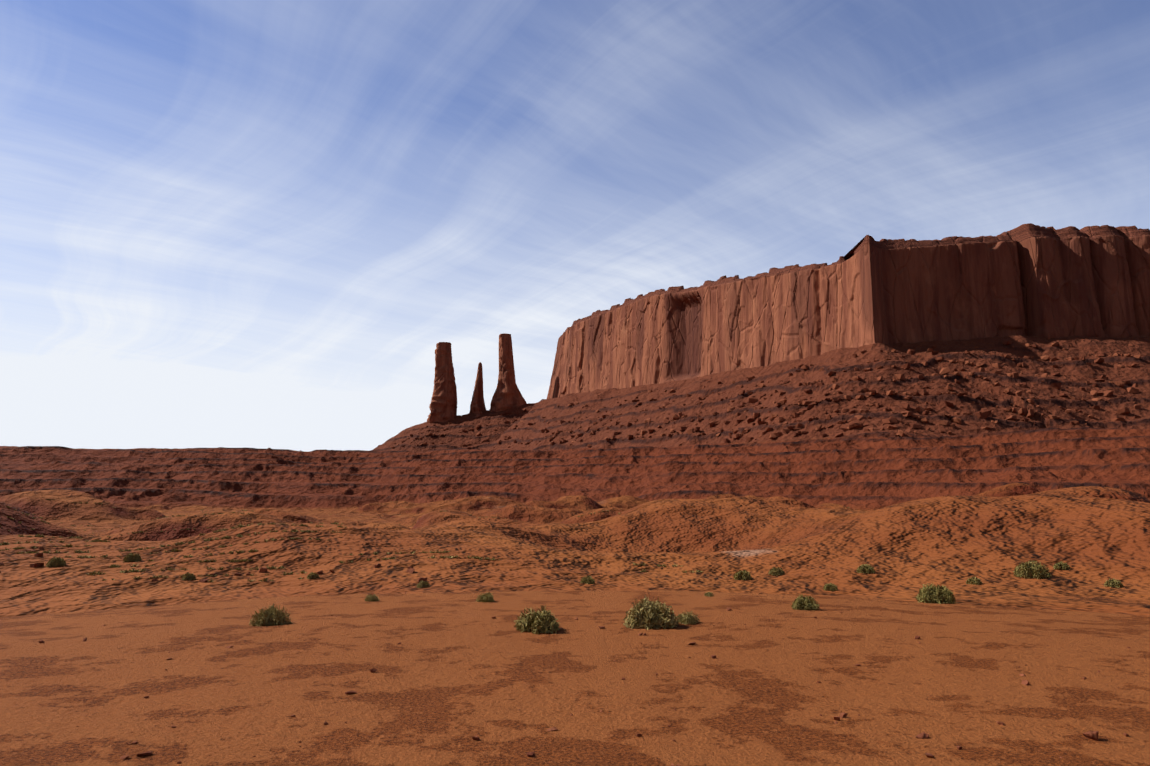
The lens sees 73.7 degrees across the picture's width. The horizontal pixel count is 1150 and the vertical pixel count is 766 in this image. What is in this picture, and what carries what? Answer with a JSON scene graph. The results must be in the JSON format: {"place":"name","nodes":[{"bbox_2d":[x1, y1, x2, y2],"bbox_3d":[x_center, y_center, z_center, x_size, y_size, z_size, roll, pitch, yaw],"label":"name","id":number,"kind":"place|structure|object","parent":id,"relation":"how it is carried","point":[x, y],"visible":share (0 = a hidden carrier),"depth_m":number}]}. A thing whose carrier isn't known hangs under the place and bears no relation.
{"place":"outdoors","nodes":[
{"label":"outdoors","id":0,"kind":"place"},
{"bbox_2d":[0,335,1149,765],"bbox_3d":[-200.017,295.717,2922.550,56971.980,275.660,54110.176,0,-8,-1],"label":"ground","id":1,"kind":"structure","parent":0,"point":[990,509],"depth_m":65.40},
{"bbox_2d":[0,547,426,582],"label":"rocks","id":2,"kind":"object","parent":1,"relation":"on","point":[264,569],"visible":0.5,"depth_m":70.14},
{"bbox_2d":[0,499,848,582],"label":"rocks","id":3,"kind":"object","parent":1,"relation":"on","point":[223,546],"visible":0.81,"depth_m":79.72},
{"bbox_2d":[427,342,456,422],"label":"spire","id":4,"kind":"structure","parent":1,"relation":"on","point":[443,406],"depth_m":2120.90},
{"bbox_2d":[469,362,485,417],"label":"spire","id":5,"kind":"structure","parent":1,"relation":"on","point":[477,406],"depth_m":2125.79},
{"bbox_2d":[489,333,526,411],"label":"spire","id":6,"kind":"structure","parent":1,"relation":"on","point":[507,394],"depth_m":2132.91},
{"bbox_2d":[30,592,1129,765],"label":"stones","id":7,"kind":"object","parent":1,"relation":"on","point":[1092,735],"visible":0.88,"depth_m":5.66},
{"bbox_2d":[44,552,1122,633],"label":"shrubs","id":8,"kind":"object","parent":1,"relation":"on","point":[644,613],"visible":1,"depth_m":11.79},
{"bbox_2d":[389,339,1140,449],"bbox_3d":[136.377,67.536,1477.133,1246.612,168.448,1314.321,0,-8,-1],"label":"talus boulders","id":9,"kind":"object","parent":1,"relation":"on","point":[984,413],"visible":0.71,"depth_m":967.52},
{"bbox_2d":[0,0,1149,451],"label":"sky","id":10,"kind":"structure","parent":0,"point":[259,224]},
{"bbox_2d":[547,223,1149,398],"bbox_3d":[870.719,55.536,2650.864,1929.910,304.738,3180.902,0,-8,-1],"label":"mesa cliff","id":11,"kind":"structure","parent":0,"point":[1029,279],"depth_m":1134.87}
]}

